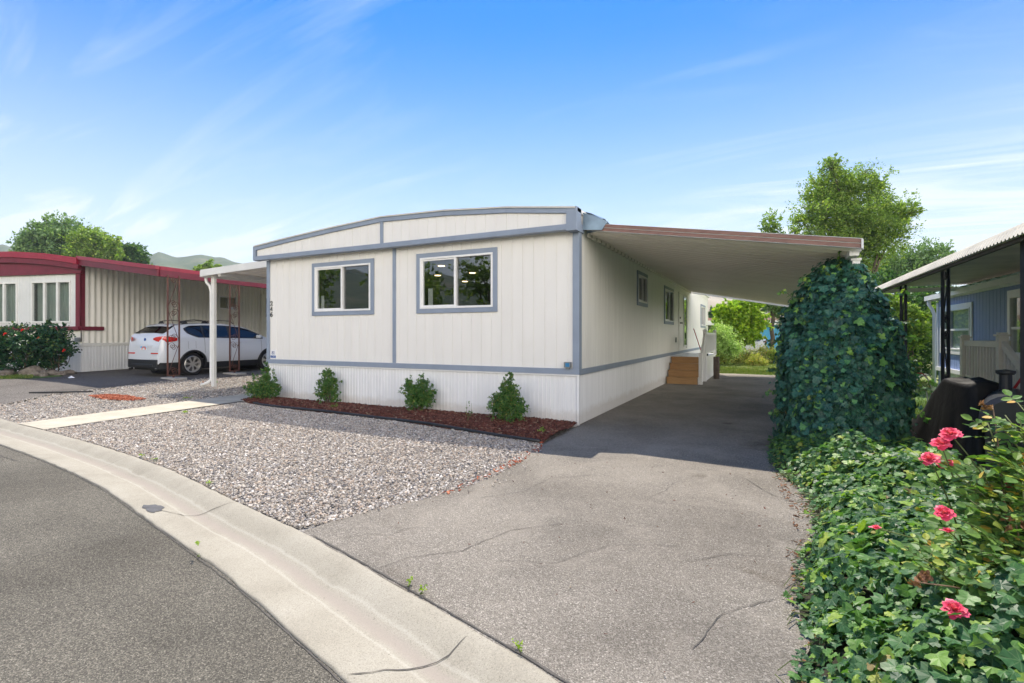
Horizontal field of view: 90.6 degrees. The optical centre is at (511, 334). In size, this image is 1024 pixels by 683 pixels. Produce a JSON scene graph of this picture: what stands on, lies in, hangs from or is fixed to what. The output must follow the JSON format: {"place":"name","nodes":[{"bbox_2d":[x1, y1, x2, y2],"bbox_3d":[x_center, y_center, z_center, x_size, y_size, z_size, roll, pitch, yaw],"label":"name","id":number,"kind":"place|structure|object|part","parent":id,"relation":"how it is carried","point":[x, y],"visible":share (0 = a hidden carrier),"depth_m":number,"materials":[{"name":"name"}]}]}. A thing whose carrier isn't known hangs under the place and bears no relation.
{"place":"outdoors","nodes":[
{"label":"outdoors","id":0,"kind":"place"},
{"bbox_2d":[0,374,33,378],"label":"grass","id":1,"kind":"structure","parent":0,"point":[21,376],"depth_m":14.61,"materials":[{"name":"green plant"}]},
{"bbox_2d":[9,375,60,378],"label":"lawn","id":2,"kind":"structure","parent":0,"point":[34,377],"depth_m":15.16,"materials":[{"name":"green plant"}]},
{"bbox_2d":[0,332,16,370],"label":"rose bush","id":3,"kind":"object","parent":2,"relation":"on","point":[3,363],"visible":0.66,"depth_m":15.15,"materials":[{"name":"green plant"}]},
{"bbox_2d":[0,368,16,375],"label":"rock","id":4,"kind":"object","parent":2,"relation":"on","point":[5,371],"visible":0.41,"depth_m":15.12,"materials":[{"name":"grey stone"}]},
{"bbox_2d":[0,321,57,374],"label":"rose bush","id":5,"kind":"object","parent":2,"relation":"on","point":[25,348],"visible":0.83,"depth_m":15.23,"materials":[{"name":"green plant"}]},
{"bbox_2d":[18,365,46,378],"bbox_3d":[-14.665,1.175,15.500,0.729,0.478,0.501,0,0,-10],"label":"rock","id":6,"kind":"object","parent":2,"relation":"on","point":[34,370],"visible":0.45,"depth_m":15.32,"materials":[{"name":"grey stone"}]},
{"bbox_2d":[38,370,49,377],"bbox_3d":[-14.135,1.215,15.293,0.254,0.298,0.314,0,0,-41],"label":"rock","id":7,"kind":"object","parent":2,"relation":"on","point":[43,373],"visible":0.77,"depth_m":15.22,"materials":[{"name":"grey stone"}]},
{"bbox_2d":[19,318,81,370],"bbox_3d":[-14.377,0.384,15.881,1.486,1.799,1.802,0,0,-22],"label":"rose bush","id":8,"kind":"object","parent":2,"relation":"on","point":[64,348],"visible":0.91,"depth_m":15.65,"materials":[{"name":"green plant"}]},
{"bbox_2d":[47,370,66,377],"bbox_3d":[-14.187,1.219,15.707,0.565,0.266,0.314,0,0,-18],"label":"rock","id":9,"kind":"object","parent":2,"relation":"on","point":[54,372],"visible":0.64,"depth_m":15.63,"materials":[{"name":"grey stone"}]},
{"bbox_2d":[0,244,241,269],"bbox_3d":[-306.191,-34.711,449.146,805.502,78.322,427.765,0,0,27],"label":"hills","id":10,"kind":"structure","parent":0,"point":[166,260],"depth_m":361.93,"materials":[{"name":"green plant"}]},
{"bbox_2d":[0,375,262,422],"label":"side gravel","id":11,"kind":"structure","parent":0,"point":[88,401],"depth_m":11.23,"materials":[{"name":"grey gravel"}]},
{"bbox_2d":[0,366,268,404],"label":"neighbour driveway","id":12,"kind":"structure","parent":0,"point":[13,390],"depth_m":13.92,"materials":[{"name":"grey asphalt"}]},
{"bbox_2d":[29,391,92,392],"bbox_3d":[-10.339,1.314,11.617,1.240,0.030,0.060,0,0,-11],"label":"edging board","id":13,"kind":"object","parent":12,"relation":"on","point":[61,392],"visible":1,"depth_m":11.59,"materials":[{"name":"black wood"}]},
{"bbox_2d":[64,370,77,373],"bbox_3d":[-14.240,1.217,16.199,0.842,0.210,0.267,0,0,13],"label":"rock","id":14,"kind":"object","parent":12,"relation":"on","point":[70,372],"visible":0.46,"depth_m":16.10,"materials":[{"name":"grey stone"}]},
{"bbox_2d":[0,251,266,371],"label":"mobile home","id":15,"kind":"object","parent":12,"relation":"on","point":[105,314],"visible":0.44,"depth_m":17.80,"materials":[{"name":"beige metal"}]},
{"bbox_2d":[0,282,17,322],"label":"window","id":16,"kind":"structure","parent":15,"relation":"in","point":[8,290],"depth_m":17.84,"materials":[{"name":"white paint"}]},
{"bbox_2d":[31,280,70,322],"bbox_3d":[-15.698,-1.120,17.355,1.720,1.420,0.227,0,0,13],"label":"window","id":17,"kind":"structure","parent":15,"relation":"in","point":[54,297],"depth_m":17.37,"materials":[{"name":"white paint"}]},
{"bbox_2d":[218,294,236,310],"bbox_3d":[-13.084,-1.460,23.279,0.106,0.700,1.140,0,0,13],"label":"window","id":18,"kind":"structure","parent":15,"relation":"in","point":[227,297],"depth_m":23.26,"materials":[{"name":"beige metal"}]},
{"bbox_2d":[261,294,266,337],"bbox_3d":[-12.430,-0.900,25.894,0.182,2.300,1.146,0,0,19],"label":"door","id":19,"kind":"structure","parent":15,"relation":"in","point":[263,296],"depth_m":25.57,"materials":[{"name":"beige metal"}]},
{"bbox_2d":[161,377,186,380],"bbox_3d":[-9.967,1.303,14.927,0.720,0.095,0.360,0,0,27],"label":"concrete pad","id":20,"kind":"object","parent":12,"relation":"on","point":[176,378],"visible":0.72,"depth_m":14.82,"materials":[{"name":"grey concrete"}]},
{"bbox_2d":[128,319,268,375],"bbox_3d":[-10.296,0.421,17.678,2.121,1.831,4.953,0,0,27],"label":"parked car","id":21,"kind":"object","parent":12,"relation":"on","point":[148,347],"visible":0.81,"depth_m":16.05,"materials":[{"name":"white paint"}]},
{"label":"rear window","id":22,"kind":"part","parent":21,"relation":"part of","materials":[{"name":"black glass"}]},
{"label":"quarter window","id":23,"kind":"part","parent":21,"relation":"part of","materials":[{"name":"blue glass"}]},
{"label":"rear door window","id":24,"kind":"part","parent":21,"relation":"part of","materials":[{"name":"blue glass"}]},
{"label":"front door window","id":25,"kind":"part","parent":21,"relation":"part of","materials":[{"name":"blue glass"}]},
{"bbox_2d":[223,372,246,374],"bbox_3d":[-9.158,1.300,16.727,0.720,0.095,0.360,0,0,27],"label":"concrete pad","id":26,"kind":"object","parent":12,"relation":"on","point":[236,373],"visible":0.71,"depth_m":16.59,"materials":[{"name":"grey concrete"}]},
{"bbox_2d":[76,256,266,376],"bbox_3d":[-10.447,-0.673,23.624,8.765,3.886,16.128,0,0,27],"label":"carport","id":27,"kind":"object","parent":26,"relation":"on","point":[163,271],"visible":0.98,"depth_m":15.36,"materials":[{"name":"metal"}]},
{"bbox_2d":[18,394,250,428],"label":"walkway","id":28,"kind":"structure","parent":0,"point":[81,419],"depth_m":9.35,"materials":[{"name":"concrete"}]},
{"bbox_2d":[0,445,344,682],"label":"street","id":29,"kind":"structure","parent":0,"point":[98,584],"depth_m":2.86,"materials":[{"name":"grey asphalt"}]},
{"bbox_2d":[0,419,558,682],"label":"gutter","id":30,"kind":"object","parent":29,"relation":"on","point":[345,619],"visible":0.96,"depth_m":3.06,"materials":[{"name":"concrete"}]},
{"bbox_2d":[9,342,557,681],"bbox_3d":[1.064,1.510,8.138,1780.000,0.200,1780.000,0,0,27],"label":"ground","id":31,"kind":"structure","parent":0,"point":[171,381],"depth_m":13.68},
{"bbox_2d":[5,210,84,254],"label":"broad tree","id":32,"kind":"object","parent":31,"relation":"on","point":[42,237],"visible":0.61,"depth_m":60.28,"materials":[{"name":"green plant"}]},
{"bbox_2d":[57,222,130,260],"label":"broad tree","id":33,"kind":"object","parent":31,"relation":"on","point":[88,241],"visible":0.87,"depth_m":58.61,"materials":[{"name":"green plant"}]},
{"bbox_2d":[119,241,152,264],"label":"broad tree","id":34,"kind":"object","parent":31,"relation":"on","point":[135,253],"visible":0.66,"depth_m":63.20,"materials":[{"name":"green plant"}]},
{"bbox_2d":[192,259,221,270],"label":"distant tree","id":35,"kind":"object","parent":31,"relation":"on","point":[208,264],"visible":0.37,"depth_m":69.54,"materials":[{"name":"green plant"}]},
{"bbox_2d":[0,377,573,533],"bbox_3d":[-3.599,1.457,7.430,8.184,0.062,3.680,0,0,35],"label":"front gravel","id":36,"kind":"structure","parent":0,"point":[274,418],"depth_m":6.21,"materials":[{"name":"grey gravel"}]},
{"bbox_2d":[88,393,145,400],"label":"mulch","id":37,"kind":"object","parent":36,"relation":"on","point":[104,396],"visible":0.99,"depth_m":11.17,"materials":[{"name":"wood"}]},
{"bbox_2d":[200,260,268,386],"bbox_3d":[-5.122,-0.210,16.105,3.456,3.280,7.530,0,0,27],"label":"side awning","id":38,"kind":"object","parent":36,"relation":"on","point":[255,272],"visible":0.33,"depth_m":13.56,"materials":[{"name":"metal"}]},
{"bbox_2d":[253,402,540,442],"bbox_3d":[-2.478,1.422,8.755,6.954,0.060,0.236,0,0,33],"label":"garden edging","id":39,"kind":"object","parent":36,"relation":"on","point":[439,425],"visible":1,"depth_m":8.28,"materials":[{"name":"brown wood"}]},
{"bbox_2d":[241,396,576,442],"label":"mulch","id":40,"kind":"object","parent":36,"relation":"on","point":[530,425],"visible":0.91,"depth_m":8.56,"materials":[{"name":"brown wood"}]},
{"bbox_2d":[242,361,281,401],"bbox_3d":[-5.390,1.009,10.946,1.024,0.893,0.639,0,0,27],"label":"boxwood shrub","id":41,"kind":"object","parent":40,"relation":"on","point":[266,387],"visible":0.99,"depth_m":10.88,"materials":[{"name":"green plant"}]},
{"bbox_2d":[313,368,341,403],"bbox_3d":[-3.719,1.042,10.230,0.611,0.770,0.489,0,0,42],"label":"boxwood shrub","id":42,"kind":"object","parent":40,"relation":"on","point":[328,388],"visible":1,"depth_m":10.19,"materials":[{"name":"green plant"}]},
{"bbox_2d":[398,373,437,410],"bbox_3d":[-1.706,1.055,9.261,0.778,0.743,0.571,0,0,27],"label":"boxwood shrub","id":43,"kind":"object","parent":40,"relation":"on","point":[419,395],"visible":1,"depth_m":9.15,"materials":[{"name":"green plant"}]},
{"bbox_2d":[486,371,530,422],"bbox_3d":[-0.052,1.016,8.163,0.742,0.872,0.665,0,0,1],"label":"boxwood shrub","id":44,"kind":"object","parent":40,"relation":"on","point":[506,402],"visible":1,"depth_m":8.05,"materials":[{"name":"green plant"}]},
{"bbox_2d":[253,206,709,426],"bbox_3d":[2.207,-0.475,18.744,7.703,3.930,20.425,0,0,27],"label":"mobile home","id":45,"kind":"object","parent":36,"relation":"on","point":[557,312],"visible":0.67,"depth_m":9.67,"materials":[{"name":"beige paint"}]},
{"bbox_2d":[312,258,373,315],"bbox_3d":[-3.483,-0.959,10.446,1.710,1.112,0.106,0,0,27],"label":"window","id":46,"kind":"structure","parent":45,"relation":"in","point":[316,267],"depth_m":10.43,"materials":[{"name":"blue paint"}]},
{"bbox_2d":[416,247,497,313],"bbox_3d":[-1.014,-0.961,9.203,1.730,1.122,0.106,0,0,27],"label":"window","id":47,"kind":"structure","parent":45,"relation":"in","point":[421,259],"depth_m":9.17,"materials":[{"name":"blue paint"}]},
{"bbox_2d":[637,270,647,306],"bbox_3d":[3.136,-1.098,12.290,0.106,0.815,1.120,0,0,27],"label":"window","id":48,"kind":"structure","parent":45,"relation":"in","point":[642,278],"depth_m":12.26,"materials":[{"name":"blue paint"}]},
{"bbox_2d":[664,285,673,324],"bbox_3d":[4.815,-0.888,15.626,0.106,1.135,1.650,0,0,27],"label":"window","id":49,"kind":"structure","parent":45,"relation":"in","point":[668,292],"depth_m":15.58,"materials":[{"name":"blue paint"}]},
{"bbox_2d":[678,292,686,350],"bbox_3d":[6.181,-0.465,18.185,0.101,2.030,1.950,0,0,27],"label":"door","id":50,"kind":"structure","parent":45,"relation":"in","point":[682,300],"depth_m":18.06,"materials":[{"name":"paint"}]},
{"bbox_2d":[701,304,705,327],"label":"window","id":51,"kind":"structure","parent":45,"relation":"in","point":[703,308],"depth_m":23.92,"materials":[{"name":"white paint"}]},
{"bbox_2d":[583,212,863,306],"bbox_3d":[5.620,-0.290,13.073,3.800,3.520,13.966,0,0,27],"label":"carport","id":52,"kind":"object","parent":45,"relation":"attached to","point":[760,267],"visible":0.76,"depth_m":8.55,"materials":[{"name":"metal"}]},
{"bbox_2d":[0,0,1023,293],"label":"sky","id":53,"kind":"structure","parent":0,"point":[175,128],"materials":[{"name":"blue"}]},
{"bbox_2d":[304,373,817,682],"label":"driveway","id":54,"kind":"structure","parent":0,"point":[471,560],"depth_m":3.49,"materials":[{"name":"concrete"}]},
{"bbox_2d":[406,576,412,586],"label":"weed","id":55,"kind":"object","parent":54,"relation":"on","point":[409,581],"visible":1,"depth_m":2.93,"materials":[{"name":"green plant"}]},
{"bbox_2d":[419,584,427,594],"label":"weed","id":56,"kind":"object","parent":54,"relation":"on","point":[421,588],"visible":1,"depth_m":2.83,"materials":[{"name":"green plant"}]},
{"bbox_2d":[324,448,540,522],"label":"spilled gravel","id":57,"kind":"structure","parent":54,"relation":"on","point":[473,483],"depth_m":4.90,"materials":[{"name":"grey gravel"}]},
{"bbox_2d":[437,442,542,495],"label":"mulch","id":58,"kind":"object","parent":54,"relation":"on","point":[510,465],"visible":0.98,"depth_m":5.52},
{"bbox_2d":[512,638,522,651],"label":"weed","id":59,"kind":"object","parent":54,"relation":"on","point":[519,647],"visible":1,"depth_m":2.33,"materials":[{"name":"green plant"}]},
{"bbox_2d":[398,459,767,671],"bbox_3d":[0.687,1.439,4.213,2.853,0.031,3.718,0,0,27],"label":"bark debris","id":60,"kind":"object","parent":54,"relation":"on","point":[624,518],"visible":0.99,"depth_m":3.91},
{"bbox_2d":[666,329,716,384],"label":"porch steps","id":61,"kind":"structure","parent":54,"relation":"on","point":[693,368],"depth_m":15.54,"materials":[{"name":"brown wood"}]},
{"bbox_2d":[774,473,816,682],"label":"leaf litter","id":62,"kind":"object","parent":54,"relation":"on","point":[795,553],"visible":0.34,"depth_m":3.86,"materials":[{"name":"brown plant"}]},
{"bbox_2d":[713,356,719,378],"bbox_3d":[6.741,1.085,16.700,0.200,0.730,0.197,0,0,27],"label":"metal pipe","id":63,"kind":"object","parent":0,"point":[716,366],"visible":1,"depth_m":16.62,"materials":[{"name":"metal"}]},
{"bbox_2d":[708,296,783,317],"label":"dry hill","id":64,"kind":"structure","parent":0,"point":[712,301],"depth_m":298.32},
{"bbox_2d":[720,362,776,374],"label":"grass","id":65,"kind":"structure","parent":0,"point":[731,370],"depth_m":21.04,"materials":[{"name":"green plant"}]},
{"bbox_2d":[720,350,937,385],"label":"lawn","id":66,"kind":"structure","parent":0,"point":[924,378],"depth_m":19.21,"materials":[{"name":"green plant"}]},
{"bbox_2d":[708,307,713,317],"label":"conifer","id":67,"kind":"object","parent":66,"relation":"on","point":[710,314],"visible":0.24,"depth_m":59.63,"materials":[{"name":"green plant"}]},
{"bbox_2d":[711,352,732,363],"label":"meadow shrub","id":68,"kind":"object","parent":66,"relation":"on","point":[725,361],"visible":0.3,"depth_m":24.91,"materials":[{"name":"green plant"}]},
{"bbox_2d":[706,318,747,364],"bbox_3d":[10.424,0.320,24.887,2.145,2.473,1.860,0,0,27],"label":"light shrub","id":69,"kind":"object","parent":66,"relation":"on","point":[726,346],"visible":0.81,"depth_m":24.62,"materials":[{"name":"green plant"}]},
{"bbox_2d":[723,350,744,362],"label":"meadow shrub","id":70,"kind":"object","parent":66,"relation":"on","point":[735,359],"visible":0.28,"depth_m":25.71,"materials":[{"name":"green plant"}]},
{"bbox_2d":[709,298,773,354],"bbox_3d":[12.242,-0.318,27.254,3.346,3.787,2.346,0,0,-27],"label":"lime green tree","id":71,"kind":"object","parent":66,"relation":"on","point":[747,317],"visible":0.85,"depth_m":26.69,"materials":[{"name":"green plant"}]},
{"bbox_2d":[708,318,779,348],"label":"blue building","id":72,"kind":"structure","parent":66,"relation":"on","point":[765,332],"depth_m":41.91,"materials":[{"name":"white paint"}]},
{"bbox_2d":[735,347,755,362],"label":"meadow shrub","id":73,"kind":"object","parent":66,"relation":"on","point":[744,357],"visible":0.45,"depth_m":25.91,"materials":[{"name":"green plant"}]},
{"bbox_2d":[742,339,766,353],"bbox_3d":[14.380,0.749,32.509,4.933,1.831,2.120,0,0,-39],"label":"parked car","id":74,"kind":"object","parent":66,"relation":"on","point":[759,342],"visible":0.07,"depth_m":32.33,"materials":[{"name":"silver metal"}]},
{"bbox_2d":[743,350,769,365],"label":"meadow shrub","id":75,"kind":"object","parent":66,"relation":"on","point":[754,359],"visible":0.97,"depth_m":23.89,"materials":[{"name":"yellow plant"}]},
{"bbox_2d":[748,338,777,362],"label":"meadow shrub","id":76,"kind":"object","parent":66,"relation":"on","point":[764,352],"visible":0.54,"depth_m":25.54,"materials":[{"name":"green plant"}]},
{"bbox_2d":[757,207,785,350],"bbox_3d":[15.366,-2.981,29.531,2.546,9.104,2.458,0,0,27],"label":"slender tree","id":77,"kind":"object","parent":66,"relation":"on","point":[771,226],"visible":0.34,"depth_m":29.94,"materials":[{"name":"green plant"}]},
{"bbox_2d":[765,344,781,363],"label":"meadow shrub","id":78,"kind":"object","parent":66,"relation":"on","point":[773,358],"visible":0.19,"depth_m":25.09,"materials":[{"name":"green plant"}]},
{"bbox_2d":[760,304,787,349],"bbox_3d":[16.592,-0.804,29.954,4.090,4.767,2.880,0,0,27],"label":"grey green tree","id":79,"kind":"object","parent":66,"relation":"on","point":[767,308],"visible":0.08,"depth_m":29.82,"materials":[{"name":"green plant"}]},
{"bbox_2d":[788,226,803,234],"bbox_3d":[15.190,-2.167,26.725,2.077,7.460,1.996,0,0,-9],"label":"slender tree","id":80,"kind":"object","parent":66,"relation":"on","point":[792,230],"visible":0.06,"depth_m":27.09,"materials":[{"name":"green plant"}]},
{"bbox_2d":[776,152,927,274],"bbox_3d":[16.122,-3.481,23.967,6.229,10.068,4.827,0,0,-24],"label":"tall tree","id":81,"kind":"object","parent":66,"relation":"on","point":[878,225],"visible":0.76,"depth_m":23.48,"materials":[{"name":"green plant"}]},
{"bbox_2d":[867,236,958,303],"bbox_3d":[25.569,-2.409,32.851,7.354,7.999,5.579,0,0,27],"label":"rounded tree","id":82,"kind":"object","parent":66,"relation":"on","point":[920,257],"visible":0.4,"depth_m":32.17,"materials":[{"name":"green leaf"},{"name":"bark"}]},
{"bbox_2d":[911,386,1014,476],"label":"side lawn","id":83,"kind":"structure","parent":0,"point":[923,400],"depth_m":11.58,"materials":[{"name":"green plant"}]},
{"bbox_2d":[762,251,937,444],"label":"ivy column","id":84,"kind":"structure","parent":83,"relation":"on","point":[844,364],"depth_m":6.21,"materials":[{"name":"green plant"}]},
{"bbox_2d":[765,429,1023,682],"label":"ivy bed","id":85,"kind":"object","parent":83,"relation":"on","point":[867,615],"visible":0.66,"depth_m":2.42,"materials":[{"name":"green plant"}]},
{"bbox_2d":[868,389,1023,619],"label":"rose bush","id":86,"kind":"object","parent":85,"relation":"on","point":[1002,511],"visible":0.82,"depth_m":2.21,"materials":[{"name":"green plant"}]},
{"bbox_2d":[883,293,935,359],"bbox_3d":[10.573,0.195,13.391,1.906,2.714,1.076,0,0,14],"label":"leafy shrub","id":87,"kind":"object","parent":83,"relation":"on","point":[920,328],"visible":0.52,"depth_m":13.28,"materials":[{"name":"green plant"}]},
{"bbox_2d":[868,265,950,381],"bbox_3d":[11.761,-0.291,15.402,3.247,3.734,2.906,0,0,27],"label":"dense shrub","id":88,"kind":"object","parent":83,"relation":"on","point":[915,298],"visible":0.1,"depth_m":15.12,"materials":[{"name":"green plant"}]},
{"bbox_2d":[912,379,930,418],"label":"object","id":89,"kind":"structure","parent":83,"relation":"on","point":[920,400],"depth_m":11.65,"materials":[{"name":"green plant"}]},
{"bbox_2d":[917,372,932,401],"bbox_3d":[6.944,1.047,8.630,0.440,0.810,0.078,0,0,0],"label":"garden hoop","id":90,"kind":"object","parent":83,"relation":"on","point":[924,375],"visible":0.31,"depth_m":8.62,"materials":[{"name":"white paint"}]},
{"bbox_2d":[874,223,1023,464],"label":"patio cover","id":91,"kind":"object","parent":83,"relation":"on","point":[998,256],"visible":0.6,"depth_m":6.60,"materials":[{"name":"metal"}]},
{"bbox_2d":[910,377,1017,464],"bbox_3d":[5.644,0.974,6.522,0.834,0.951,1.892,0,0,13],"label":"covered grill","id":92,"kind":"object","parent":83,"relation":"on","point":[951,400],"visible":0.63,"depth_m":6.02,"materials":[{"name":"fabric"}]},
{"bbox_2d":[1013,378,1019,388],"bbox_3d":[5.754,0.575,5.777,0.028,0.566,0.528,0,0,15],"label":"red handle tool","id":93,"kind":"object","parent":92,"relation":"on","point":[1017,384],"visible":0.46,"depth_m":5.76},
{"bbox_2d":[924,274,1019,390],"bbox_3d":[9.243,0.225,5.537,5.170,2.550,10.710,0,0,27],"label":"mobile home","id":94,"kind":"object","parent":83,"relation":"on","point":[984,311],"visible":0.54,"depth_m":8.99,"materials":[{"name":"blue"}]},
{"bbox_2d":[940,302,972,354],"bbox_3d":[8.831,-0.105,10.050,0.106,0.990,1.900,0,0,27],"label":"window","id":95,"kind":"structure","parent":94,"relation":"in","point":[969,305],"depth_m":9.73,"materials":[{"name":"white plastic"}]},
{"bbox_2d":[1007,289,1019,357],"bbox_3d":[7.407,-0.145,7.223,0.106,1.070,1.370,0,0,27],"label":"window","id":96,"kind":"structure","parent":94,"relation":"in","point":[1013,296],"depth_m":7.73,"materials":[{"name":"white plastic"}]},
{"bbox_2d":[958,332,1019,388],"bbox_3d":[6.857,0.710,6.946,0.620,1.480,3.520,0,0,27],"label":"porch","id":97,"kind":"object","parent":83,"relation":"on","point":[985,359],"visible":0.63,"depth_m":7.07,"materials":[{"name":"beige wood"}]},
{"bbox_2d":[978,369,1019,469],"bbox_3d":[5.357,0.915,5.268,0.720,1.070,1.040,0,0,44],"label":"smoker","id":98,"kind":"object","parent":83,"relation":"on","point":[1002,408],"visible":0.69,"depth_m":5.10,"materials":[{"name":"black metal"}]}
]}

